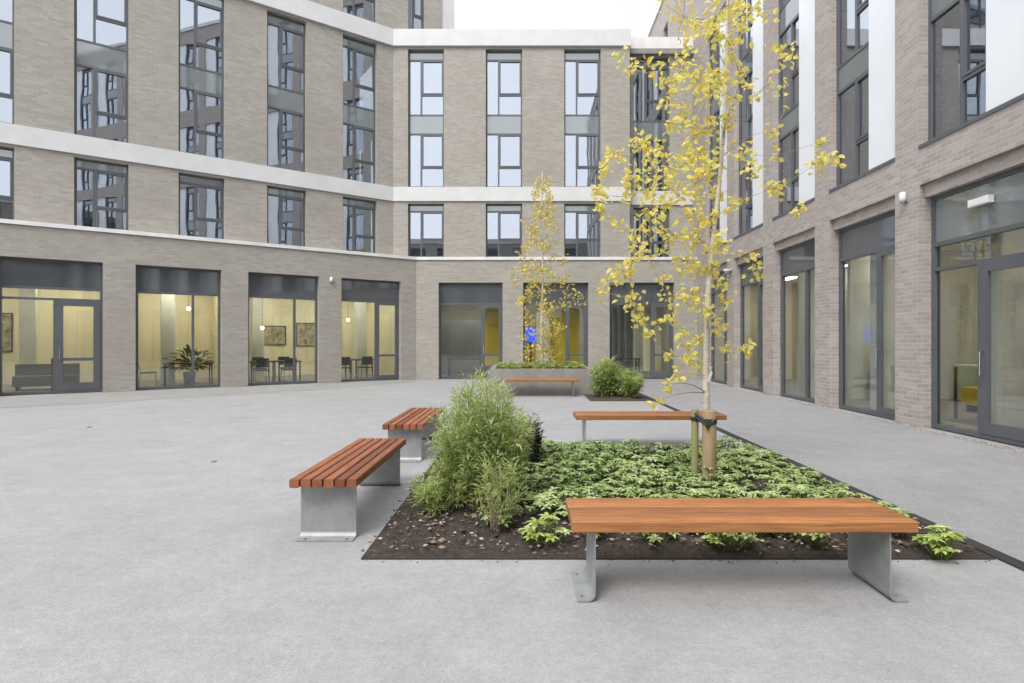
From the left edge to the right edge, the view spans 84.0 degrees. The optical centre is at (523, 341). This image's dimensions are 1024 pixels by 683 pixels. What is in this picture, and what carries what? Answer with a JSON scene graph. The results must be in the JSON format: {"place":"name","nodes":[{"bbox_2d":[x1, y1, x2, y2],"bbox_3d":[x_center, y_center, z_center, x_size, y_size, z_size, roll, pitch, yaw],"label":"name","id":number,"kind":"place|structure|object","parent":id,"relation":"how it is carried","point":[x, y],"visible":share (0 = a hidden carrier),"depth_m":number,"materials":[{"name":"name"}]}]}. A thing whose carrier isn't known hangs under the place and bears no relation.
{"place":"outdoors","nodes":[
{"label":"outdoors","id":0,"kind":"place"},
{"bbox_2d":[0,379,415,407],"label":"path","id":1,"kind":"structure","parent":0,"point":[40,400],"depth_m":15.51,"materials":[{"name":"grey concrete"}]},
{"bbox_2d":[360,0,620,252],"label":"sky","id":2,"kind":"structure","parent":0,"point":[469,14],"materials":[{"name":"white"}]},
{"bbox_2d":[0,379,1023,682],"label":"courtyard paving","id":3,"kind":"structure","parent":0,"point":[144,541],"depth_m":3.32,"materials":[{"name":"concrete"}]},
{"bbox_2d":[0,0,454,395],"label":"brick wing","id":4,"kind":"structure","parent":3,"relation":"on","point":[161,161],"depth_m":18.81,"materials":[{"name":"beige brick"}]},
{"bbox_2d":[0,147,13,219],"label":"window","id":5,"kind":"structure","parent":4,"relation":"in","point":[6,154],"depth_m":15.66,"materials":[{"name":"grey glass"}]},
{"bbox_2d":[0,0,13,123],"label":"window","id":6,"kind":"structure","parent":4,"relation":"in","point":[6,27],"depth_m":15.53,"materials":[{"name":"grey glass"}]},
{"bbox_2d":[2,313,12,351],"bbox_3d":[-17.389,-0.300,18.666,0.900,1.300,0.030,0,0,-35],"label":"wall picture","id":7,"kind":"object","parent":4,"relation":"attached to","point":[7,332],"depth_m":18.85},
{"bbox_2d":[12,363,79,390],"bbox_3d":[-14.260,1.055,17.006,1.500,0.750,0.730,0,0,-35],"label":"sofa","id":8,"kind":"object","parent":4,"relation":"on","point":[29,375],"visible":0.71,"depth_m":16.89,"materials":[{"name":"grey fabric"}]},
{"bbox_2d":[0,257,102,394],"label":"window","id":9,"kind":"structure","parent":4,"relation":"in","point":[25,273],"depth_m":15.69,"materials":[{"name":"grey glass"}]},
{"bbox_2d":[50,356,92,390],"bbox_3d":[-13.161,0.940,16.662,1.100,0.980,0.600,0,0,-35],"label":"cafe table","id":10,"kind":"object","parent":4,"relation":"on","point":[51,358],"visible":0.31,"depth_m":16.16,"materials":[{"name":"white plastic"}]},
{"bbox_2d":[56,300,99,390],"bbox_3d":[-12.527,0.110,15.985,0.965,2.500,0.127,0,0,-35],"label":"door","id":11,"kind":"structure","parent":4,"relation":"in","point":[60,386],"depth_m":15.98,"materials":[{"name":"metal"}]},
{"bbox_2d":[74,158,127,229],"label":"window","id":12,"kind":"structure","parent":4,"relation":"in","point":[97,167],"depth_m":16.67,"materials":[{"name":"grey glass"}]},
{"bbox_2d":[74,0,127,142],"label":"window","id":13,"kind":"structure","parent":4,"relation":"in","point":[98,57],"depth_m":16.66,"materials":[{"name":"grey glass"}]},
{"bbox_2d":[138,363,156,386],"bbox_3d":[-11.887,1.001,17.927,0.525,0.862,0.445,0,0,-35],"label":"cafe chair","id":14,"kind":"object","parent":4,"relation":"on","point":[155,372],"visible":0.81,"depth_m":17.77,"materials":[{"name":"metal"}]},
{"bbox_2d":[136,265,220,389],"bbox_3d":[-10.574,-0.410,17.446,2.230,3.680,0.100,0,0,-35],"label":"window","id":15,"kind":"structure","parent":4,"relation":"in","point":[149,279],"depth_m":17.48,"materials":[{"name":"grey glass"}]},
{"bbox_2d":[160,344,214,383],"bbox_3d":[-11.429,0.756,19.352,1.598,1.348,1.534,0,0,-24],"label":"potted plant","id":16,"kind":"object","parent":4,"relation":"on","point":[187,375],"visible":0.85,"depth_m":19.24,"materials":[{"name":"green plant"}]},
{"bbox_2d":[162,362,213,385],"bbox_3d":[-11.022,1.060,18.660,1.400,0.740,0.700,0,0,-35],"label":"cafe table","id":17,"kind":"object","parent":4,"relation":"on","point":[209,363],"visible":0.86,"depth_m":18.68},
{"bbox_2d":[179,173,223,238],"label":"window","id":18,"kind":"structure","parent":4,"relation":"in","point":[217,219],"depth_m":18.38,"materials":[{"name":"grey glass"}]},
{"bbox_2d":[179,0,223,158],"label":"window","id":19,"kind":"structure","parent":4,"relation":"in","point":[197,80],"depth_m":18.20,"materials":[{"name":"grey glass"}]},
{"bbox_2d":[251,357,266,379],"bbox_3d":[-9.649,1.001,20.705,0.445,0.862,0.525,0,0,-35],"label":"cafe chair","id":20,"kind":"object","parent":4,"relation":"on","point":[253,359],"visible":0.56,"depth_m":20.74,"materials":[{"name":"metal"}]},
{"bbox_2d":[253,358,268,382],"bbox_3d":[-8.971,1.001,19.397,0.445,0.862,0.525,0,0,-35],"label":"cafe chair","id":21,"kind":"object","parent":4,"relation":"on","point":[262,362],"visible":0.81,"depth_m":19.24,"materials":[{"name":"metal"}]},
{"bbox_2d":[249,361,274,382],"bbox_3d":[-9.281,1.060,20.010,0.800,0.740,0.800,0,0,-35],"label":"cafe table","id":22,"kind":"object","parent":4,"relation":"on","point":[251,362],"visible":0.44,"depth_m":19.91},
{"bbox_2d":[264,326,285,344],"bbox_3d":[-10.525,-0.250,23.508,1.300,0.800,0.030,0,0,-35],"label":"wall picture","id":23,"kind":"object","parent":4,"relation":"attached to","point":[274,335],"depth_m":23.62},
{"bbox_2d":[248,272,317,384],"bbox_3d":[-8.124,-0.410,19.175,2.230,3.680,0.100,0,0,-35],"label":"window","id":24,"kind":"structure","parent":4,"relation":"in","point":[260,285],"depth_m":19.26,"materials":[{"name":"grey glass"}]},
{"bbox_2d":[278,357,292,379],"bbox_3d":[-8.914,1.001,21.224,0.445,0.862,0.525,0,0,-35],"label":"cafe chair","id":25,"kind":"object","parent":4,"relation":"on","point":[281,358],"visible":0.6,"depth_m":21.31,"materials":[{"name":"metal"}]},
{"bbox_2d":[267,186,304,246],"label":"window","id":26,"kind":"structure","parent":4,"relation":"in","point":[289,194],"depth_m":19.61,"materials":[{"name":"grey glass"}]},
{"bbox_2d":[267,12,304,171],"bbox_3d":[-8.240,-8.540,19.654,1.270,5.260,0.098,0,0,-35],"label":"window","id":27,"kind":"structure","parent":4,"relation":"in","point":[284,100],"depth_m":19.61,"materials":[{"name":"grey glass"}]},
{"bbox_2d":[274,360,301,381],"bbox_3d":[-8.546,1.060,20.529,0.800,0.740,0.800,0,0,-35],"label":"cafe table","id":28,"kind":"object","parent":4,"relation":"on","point":[279,361],"visible":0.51,"depth_m":20.42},
{"bbox_2d":[281,358,296,380],"bbox_3d":[-8.236,1.001,19.916,0.445,0.862,0.525,0,0,-35],"label":"cafe chair","id":29,"kind":"object","parent":4,"relation":"on","point":[288,362],"visible":0.66,"depth_m":19.71,"materials":[{"name":"metal"}]},
{"bbox_2d":[296,323,314,345],"bbox_3d":[-9.054,-0.300,24.545,1.500,1.000,0.030,0,0,-35],"label":"wall picture","id":30,"kind":"object","parent":4,"relation":"attached to","point":[305,334],"depth_m":24.34},
{"bbox_2d":[342,357,350,378],"bbox_3d":[-6.758,1.001,21.203,0.445,0.862,0.525,0,0,-35],"label":"cafe chair","id":31,"kind":"object","parent":4,"relation":"on","point":[345,360],"visible":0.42,"depth_m":21.07,"materials":[{"name":"metal"}]},
{"bbox_2d":[345,359,352,378],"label":"cafe table","id":32,"kind":"object","parent":4,"relation":"on","point":[351,360],"visible":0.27,"depth_m":21.73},
{"bbox_2d":[343,197,374,252],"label":"window","id":33,"kind":"structure","parent":4,"relation":"in","point":[365,236],"depth_m":21.42,"materials":[{"name":"grey glass"}]},
{"bbox_2d":[343,36,374,183],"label":"window","id":34,"kind":"structure","parent":4,"relation":"in","point":[357,117],"depth_m":21.21,"materials":[{"name":"grey glass"}]},
{"bbox_2d":[343,0,374,21],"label":"window","id":35,"kind":"structure","parent":4,"relation":"in","point":[348,5],"depth_m":21.20,"materials":[{"name":"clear glass"}]},
{"bbox_2d":[352,359,373,378],"bbox_3d":[-6.373,1.060,22.306,0.750,0.740,0.750,0,0,-35],"label":"cafe table","id":36,"kind":"object","parent":4,"relation":"on","point":[356,360],"visible":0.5,"depth_m":21.86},
{"bbox_2d":[357,356,372,378],"bbox_3d":[-6.063,1.001,21.693,0.445,0.862,0.525,0,0,-35],"label":"cafe chair","id":37,"kind":"object","parent":4,"relation":"on","point":[367,360],"visible":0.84,"depth_m":21.53,"materials":[{"name":"metal"}]},
{"bbox_2d":[341,278,398,381],"bbox_3d":[-5.672,-0.410,20.904,2.230,3.680,0.100,0,0,-35],"label":"window","id":38,"kind":"structure","parent":4,"relation":"in","point":[352,290],"depth_m":20.98,"materials":[{"name":"grey glass"}]},
{"bbox_2d":[377,303,396,377],"bbox_3d":[-5.100,-0.037,21.224,0.787,2.795,0.127,0,0,-35],"label":"door","id":39,"kind":"structure","parent":4,"relation":"in","point":[389,304],"depth_m":21.21,"materials":[{"name":"metal"}]},
{"bbox_2d":[412,0,423,28],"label":"window","id":40,"kind":"structure","parent":4,"relation":"in","point":[415,3],"depth_m":22.59,"materials":[{"name":"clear glass"}]},
{"bbox_2d":[289,438,405,541],"bbox_3d":[-1.445,1.218,4.950,0.480,0.459,1.740,0,0,0],"label":"bench","id":41,"kind":"object","parent":3,"relation":"on","point":[330,484],"visible":1,"depth_m":4.21,"materials":[{"name":"red wood"}]},
{"bbox_2d":[382,407,442,461],"bbox_3d":[-1.450,1.218,7.650,0.480,0.460,1.740,0,0,0],"label":"bench","id":42,"kind":"object","parent":3,"relation":"on","point":[412,426],"visible":0.77,"depth_m":6.91,"materials":[{"name":"red wood"}]},
{"bbox_2d":[489,365,593,394],"bbox_3d":[0.475,1.100,16.900,2.850,0.700,2.800,0,0,0],"label":"raised planter","id":43,"kind":"object","parent":3,"relation":"on","point":[581,386],"visible":0.66,"depth_m":15.50,"materials":[{"name":"concrete"}]},
{"bbox_2d":[495,360,587,368],"bbox_3d":[0.507,0.708,16.842,2.781,0.271,2.624,0,0,0],"label":"planter greenery","id":44,"kind":"object","parent":43,"relation":"in","point":[565,365],"visible":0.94,"depth_m":16.49,"materials":[{"name":"green plant"}]},
{"bbox_2d":[509,168,585,368],"bbox_3d":[0.701,-2.070,16.732,2.303,5.799,2.613,0,0,0],"label":"birch tree","id":45,"kind":"object","parent":43,"relation":"on","point":[541,304],"visible":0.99,"depth_m":16.56,"materials":[{"name":"yellow plant"}]},
{"bbox_2d":[504,378,578,396],"bbox_3d":[0.450,1.218,15.050,1.960,0.459,0.480,0,0,0],"label":"bench","id":46,"kind":"object","parent":3,"relation":"on","point":[572,380],"visible":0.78,"depth_m":14.81,"materials":[{"name":"brown wood"}]},
{"bbox_2d":[393,29,696,378],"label":"brick wing","id":47,"kind":"structure","parent":3,"relation":"on","point":[490,126],"depth_m":21.70,"materials":[{"name":"beige brick"}]},
{"bbox_2d":[409,204,443,256],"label":"window","id":48,"kind":"structure","parent":47,"relation":"in","point":[418,239],"depth_m":21.88,"materials":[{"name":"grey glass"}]},
{"bbox_2d":[409,51,443,186],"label":"window","id":49,"kind":"structure","parent":47,"relation":"in","point":[420,125],"depth_m":21.87,"materials":[{"name":"grey glass"}]},
{"bbox_2d":[447,358,480,376],"bbox_3d":[-2.400,1.060,23.300,1.400,0.740,0.700,0,0,0],"label":"cafe table","id":50,"kind":"object","parent":47,"relation":"on","point":[448,359],"visible":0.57,"depth_m":22.98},
{"bbox_2d":[439,283,502,378],"bbox_3d":[-2.037,-0.410,21.950,2.445,3.680,0.100,0,0,0],"label":"window","id":51,"kind":"structure","parent":47,"relation":"in","point":[481,294],"depth_m":21.92,"materials":[{"name":"grey glass"}]},
{"bbox_2d":[483,305,500,376],"bbox_3d":[-1.236,-0.028,21.882,0.702,2.775,0.127,0,0,0],"label":"door","id":52,"kind":"structure","parent":47,"relation":"in","point":[484,306],"depth_m":21.89,"materials":[{"name":"metal"}]},
{"bbox_2d":[486,204,521,256],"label":"window","id":53,"kind":"structure","parent":47,"relation":"in","point":[500,209],"depth_m":21.87,"materials":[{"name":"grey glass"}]},
{"bbox_2d":[486,51,521,186],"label":"window","id":54,"kind":"structure","parent":47,"relation":"in","point":[498,125],"depth_m":21.88,"materials":[{"name":"grey glass"}]},
{"bbox_2d":[525,327,535,362],"bbox_3d":[0.250,0.420,22.580,0.720,2.020,0.060,0,0,0],"label":"wall screen","id":55,"kind":"object","parent":47,"relation":"on","point":[530,340],"depth_m":22.57,"materials":[{"name":"blue plastic"}]},
{"bbox_2d":[523,283,587,366],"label":"window","id":56,"kind":"structure","parent":47,"relation":"in","point":[582,288],"depth_m":21.92,"materials":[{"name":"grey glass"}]},
{"bbox_2d":[567,305,585,365],"bbox_3d":[2.032,-0.028,21.882,0.717,2.775,0.127,0,0,0],"label":"door","id":57,"kind":"structure","parent":47,"relation":"in","point":[568,309],"depth_m":21.89,"materials":[{"name":"metal"}]},
{"bbox_2d":[564,204,599,256],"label":"window","id":58,"kind":"structure","parent":47,"relation":"in","point":[578,209],"depth_m":21.86,"materials":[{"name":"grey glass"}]},
{"bbox_2d":[564,51,599,186],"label":"window","id":59,"kind":"structure","parent":47,"relation":"in","point":[576,125],"depth_m":21.88,"materials":[{"name":"grey glass"}]},
{"bbox_2d":[611,358,639,375],"bbox_3d":[4.000,1.060,23.300,1.400,0.740,0.700,0,0,0],"label":"cafe table","id":60,"kind":"object","parent":47,"relation":"on","point":[636,359],"visible":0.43,"depth_m":23.07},
{"bbox_2d":[610,283,672,378],"bbox_3d":[4.505,-0.410,21.950,2.470,3.680,0.100,0,0,0],"label":"window","id":61,"kind":"structure","parent":47,"relation":"in","point":[651,289],"depth_m":21.92,"materials":[{"name":"grey glass"}]},
{"bbox_2d":[633,208,668,256],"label":"window","id":62,"kind":"structure","parent":47,"relation":"in","point":[636,224],"depth_m":22.48,"materials":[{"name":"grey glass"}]},
{"bbox_2d":[633,59,668,190],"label":"window","id":63,"kind":"structure","parent":47,"relation":"in","point":[656,128],"depth_m":22.48,"materials":[{"name":"grey glass"}]},
{"bbox_2d":[653,305,670,376],"bbox_3d":[5.315,-0.028,21.882,0.710,2.775,0.127,0,0,0],"label":"door","id":64,"kind":"structure","parent":47,"relation":"in","point":[654,375],"depth_m":21.89,"materials":[{"name":"metal"}]},
{"bbox_2d":[584,385,651,400],"bbox_3d":[2.375,1.405,16.400,1.510,0.079,5.200,0,0,0],"label":"soil bed","id":65,"kind":"object","parent":3,"relation":"on","point":[596,397],"visible":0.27,"depth_m":14.27,"materials":[{"name":"brown soil"}]},
{"bbox_2d":[588,355,622,396],"bbox_3d":[2.162,0.922,14.706,1.097,1.176,1.096,0,0,0],"label":"grassy shrub","id":66,"kind":"object","parent":65,"relation":"on","point":[605,383],"visible":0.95,"depth_m":14.54,"materials":[{"name":"green plant"}]},
{"bbox_2d":[613,366,646,397],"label":"grassy shrub","id":67,"kind":"object","parent":65,"relation":"on","point":[629,383],"visible":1,"depth_m":14.26,"materials":[{"name":"green plant"}]},
{"bbox_2d":[573,411,726,448],"bbox_3d":[1.710,1.218,7.860,2.020,0.459,0.480,0,0,0],"label":"bench","id":68,"kind":"object","parent":3,"relation":"on","point":[583,416],"visible":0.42,"depth_m":7.62,"materials":[{"name":"brown wood"}]},
{"bbox_2d":[361,447,992,565],"bbox_3d":[1.025,1.401,5.640,4.210,0.085,3.720,0,0,0],"label":"soil bed","id":69,"kind":"object","parent":3,"relation":"on","point":[670,547],"visible":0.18,"depth_m":3.99,"materials":[{"name":"brown soil"}]},
{"bbox_2d":[404,463,475,517],"bbox_3d":[-0.704,1.242,4.749,0.633,0.436,0.561,0,0,0],"label":"feathery shrub","id":70,"kind":"object","parent":69,"relation":"on","point":[430,497],"visible":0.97,"depth_m":4.74,"materials":[{"name":"green plant"}]},
{"bbox_2d":[424,364,539,510],"bbox_3d":[-0.353,0.809,4.997,1.065,1.229,1.038,0,0,0],"label":"feathery shrub","id":71,"kind":"object","parent":69,"relation":"on","point":[471,429],"visible":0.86,"depth_m":4.82,"materials":[{"name":"green plant"}]},
{"bbox_2d":[465,449,536,531],"bbox_3d":[-0.179,1.127,4.322,0.570,0.593,0.582,0,0,0],"label":"feathery shrub","id":72,"kind":"object","parent":69,"relation":"on","point":[495,524],"visible":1,"depth_m":4.29,"materials":[{"name":"green plant"}]},
{"bbox_2d":[481,502,522,528],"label":"rosette plant","id":73,"kind":"object","parent":69,"relation":"on","point":[513,512],"visible":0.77,"depth_m":4.28,"materials":[{"name":"green plant"}]},
{"bbox_2d":[520,413,545,462],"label":"dark shrub","id":74,"kind":"object","parent":69,"relation":"on","point":[534,456],"visible":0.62,"depth_m":6.30,"materials":[{"name":"green plant"}]},
{"bbox_2d":[518,512,571,546],"bbox_3d":[0.153,1.336,4.016,0.363,0.213,0.352,0,0,-22],"label":"rosette plant","id":75,"kind":"object","parent":69,"relation":"on","point":[532,533],"visible":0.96,"depth_m":4.00,"materials":[{"name":"green plant"}]},
{"bbox_2d":[378,513,935,551],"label":"pebbles","id":76,"kind":"object","parent":69,"relation":"on","point":[481,538],"visible":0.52,"depth_m":4.01,"materials":[{"name":"stone"}]},
{"bbox_2d":[636,533,680,544],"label":"rosette plant","id":77,"kind":"object","parent":69,"relation":"on","point":[653,537],"visible":0.18,"depth_m":3.93,"materials":[{"name":"green plant"}]},
{"bbox_2d":[464,435,908,538],"bbox_3d":[1.181,1.309,5.733,3.795,0.248,3.549,0,0,0],"label":"ground cover","id":78,"kind":"object","parent":69,"relation":"on","point":[593,463],"visible":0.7,"depth_m":5.55,"materials":[{"name":"green plant"}]},
{"bbox_2d":[691,409,698,476],"bbox_3d":[1.708,1.085,5.680,0.072,0.829,0.070,0,0,0],"label":"tree stake","id":79,"kind":"object","parent":69,"relation":"on","point":[694,447],"visible":0.78,"depth_m":5.65,"materials":[{"name":"brown wood"}]},
{"bbox_2d":[702,410,715,481],"bbox_3d":[1.818,1.085,5.580,0.136,0.829,0.133,0,0,0],"label":"tree stake","id":80,"kind":"object","parent":69,"relation":"on","point":[708,448],"visible":0.8,"depth_m":5.52,"materials":[{"name":"brown wood"}]},
{"bbox_2d":[691,413,716,429],"bbox_3d":[1.790,0.781,5.612,0.171,0.154,0.276,0,0,-26],"label":"tree tie","id":81,"kind":"object","parent":80,"relation":"attached to","point":[702,420],"visible":0.94,"depth_m":5.53,"materials":[{"name":"black rubber"}]},
{"bbox_2d":[590,0,846,409],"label":"birch tree","id":82,"kind":"object","parent":69,"relation":"on","point":[723,15],"visible":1,"depth_m":5.65,"materials":[{"name":"yellow plant"}]},
{"bbox_2d":[700,533,760,551],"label":"rosette plant","id":83,"kind":"object","parent":69,"relation":"on","point":[709,536],"visible":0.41,"depth_m":3.87,"materials":[{"name":"green plant"}]},
{"bbox_2d":[793,533,829,547],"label":"rosette plant","id":84,"kind":"object","parent":69,"relation":"on","point":[817,536],"visible":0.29,"depth_m":3.91,"materials":[{"name":"green plant"}]},
{"bbox_2d":[892,510,913,538],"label":"rosette plant","id":85,"kind":"object","parent":69,"relation":"on","point":[902,512],"visible":0.06,"depth_m":4.10,"materials":[{"name":"green plant"}]},
{"bbox_2d":[911,524,966,559],"bbox_3d":[2.771,1.343,3.807,0.299,0.200,0.350,0,0,0],"label":"rosette plant","id":86,"kind":"object","parent":69,"relation":"on","point":[936,536],"visible":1,"depth_m":3.77,"materials":[{"name":"green plant"}]},
{"bbox_2d":[361,456,995,559],"bbox_3d":[1.025,1.470,5.640,4.218,0.059,3.728,0,0,0],"label":"bed edging","id":87,"kind":"object","parent":3,"relation":"on","point":[993,558],"visible":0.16,"depth_m":3.78,"materials":[{"name":"black metal"}]},
{"bbox_2d":[566,498,917,601],"bbox_3d":[1.215,1.219,3.360,1.900,0.458,0.480,0,0,0],"label":"bench","id":88,"kind":"object","parent":3,"relation":"on","point":[869,526],"visible":1,"depth_m":3.25,"materials":[{"name":"brown wood"}]},
{"bbox_2d":[637,392,1023,570],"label":"drainage channel","id":89,"kind":"object","parent":3,"relation":"on","point":[1005,558],"visible":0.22,"depth_m":4.64,"materials":[{"name":"black metal"}]},
{"bbox_2d":[621,0,659,36],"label":"stair tower","id":90,"kind":"structure","parent":0,"point":[637,17],"depth_m":33.00,"materials":[{"name":"white"}]},
{"bbox_2d":[640,379,1023,561],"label":"side pavement","id":91,"kind":"structure","parent":0,"point":[973,490],"depth_m":7.09,"materials":[{"name":"grey concrete"}]},
{"bbox_2d":[647,0,1023,446],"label":"brick wing","id":92,"kind":"structure","parent":91,"relation":"on","point":[921,102],"depth_m":11.79,"materials":[{"name":"beige brick"}]},
{"bbox_2d":[710,23,719,244],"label":"window","id":93,"kind":"structure","parent":92,"relation":"in","point":[716,108],"depth_m":20.26,"materials":[{"name":"grey glass"}]},
{"bbox_2d":[711,271,726,383],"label":"window","id":94,"kind":"structure","parent":92,"relation":"in","point":[713,291],"depth_m":20.19,"materials":[{"name":"grey glass"}]},
{"bbox_2d":[739,0,752,233],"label":"window","id":95,"kind":"structure","parent":92,"relation":"in","point":[747,59],"depth_m":17.18,"materials":[{"name":"grey glass"}]},
{"bbox_2d":[740,257,762,391],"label":"window","id":96,"kind":"structure","parent":92,"relation":"in","point":[744,269],"depth_m":17.61,"materials":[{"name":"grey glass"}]},
{"bbox_2d":[756,281,762,388],"bbox_3d":[6.782,-0.178,16.120,0.127,3.075,0.720,0,0,0],"label":"door","id":97,"kind":"structure","parent":92,"relation":"in","point":[760,386],"depth_m":16.39,"materials":[{"name":"metal"}]},
{"bbox_2d":[779,0,798,214],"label":"window","id":98,"kind":"structure","parent":92,"relation":"in","point":[788,12],"depth_m":14.46,"materials":[{"name":"grey glass"}]},
{"bbox_2d":[785,275,796,279],"bbox_3d":[9.000,-2.172,19.560,0.360,0.075,1.560,0,0,0],"label":"ceiling light","id":99,"kind":"object","parent":92,"relation":"attached to","point":[789,277],"visible":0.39,"depth_m":18.96,"materials":[{"name":"white plastic"}]},
{"bbox_2d":[780,239,814,402],"bbox_3d":[6.850,-0.485,13.985,0.100,3.830,2.170,0,0,0],"label":"window","id":100,"kind":"structure","parent":92,"relation":"in","point":[799,258],"depth_m":14.08,"materials":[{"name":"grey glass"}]},
{"bbox_2d":[836,0,868,185],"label":"window","id":101,"kind":"structure","parent":92,"relation":"in","point":[849,73],"depth_m":11.68,"materials":[{"name":"grey glass"}]},
{"bbox_2d":[839,211,894,418],"bbox_3d":[6.850,-0.485,11.195,0.100,3.830,2.170,0,0,0],"label":"window","id":102,"kind":"structure","parent":92,"relation":"in","point":[872,236],"depth_m":11.52,"materials":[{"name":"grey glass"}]},
{"bbox_2d":[876,248,894,415],"bbox_3d":[6.782,-0.178,10.540,0.127,3.075,0.720,0,0,0],"label":"door","id":103,"kind":"structure","parent":92,"relation":"in","point":[881,409],"depth_m":10.81,"materials":[{"name":"metal"}]},
{"bbox_2d":[899,192,908,203],"bbox_3d":[6.536,-2.475,9.800,0.128,0.198,0.115,0,0,0],"label":"wall light","id":104,"kind":"object","parent":92,"relation":"attached to","point":[903,197],"visible":1,"depth_m":9.76,"materials":[{"name":"grey plastic"}]},
{"bbox_2d":[928,0,985,139],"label":"window","id":105,"kind":"structure","parent":92,"relation":"in","point":[937,9],"depth_m":9.10,"materials":[{"name":"grey glass"}]},
{"bbox_2d":[951,364,976,417],"bbox_3d":[8.300,0.930,9.900,0.600,1.000,1.500,0,0,0],"label":"cafe table","id":106,"kind":"object","parent":92,"relation":"on","point":[955,366],"visible":0.32,"depth_m":10.58,"materials":[{"name":"white plastic"}]},
{"bbox_2d":[961,387,976,411],"bbox_3d":[9.330,1.005,10.900,0.660,0.850,1.600,0,0,0],"label":"sofa","id":107,"kind":"object","parent":92,"relation":"on","point":[969,397],"visible":0.29,"depth_m":11.53,"materials":[{"name":"yellow fabric"}]},
{"bbox_2d":[931,165,1023,446],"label":"window","id":108,"kind":"structure","parent":92,"relation":"in","point":[952,221],"depth_m":8.70,"materials":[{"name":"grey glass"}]},
{"bbox_2d":[968,194,993,207],"bbox_3d":[6.763,-2.075,8.420,0.094,0.110,0.380,0,0,0],"label":"emergency light","id":109,"kind":"object","parent":92,"relation":"attached to","point":[981,201],"visible":1,"depth_m":8.36,"materials":[{"name":"white plastic"}]},
{"bbox_2d":[979,256,1023,441],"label":"door","id":110,"kind":"structure","parent":92,"relation":"in","point":[986,427],"depth_m":8.33,"materials":[{"name":"metal"}]},
{"bbox_2d":[778,397,1023,452],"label":"pebble margin","id":111,"kind":"object","parent":91,"relation":"on","point":[1002,446],"visible":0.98,"depth_m":9.26,"materials":[{"name":"gravel"}]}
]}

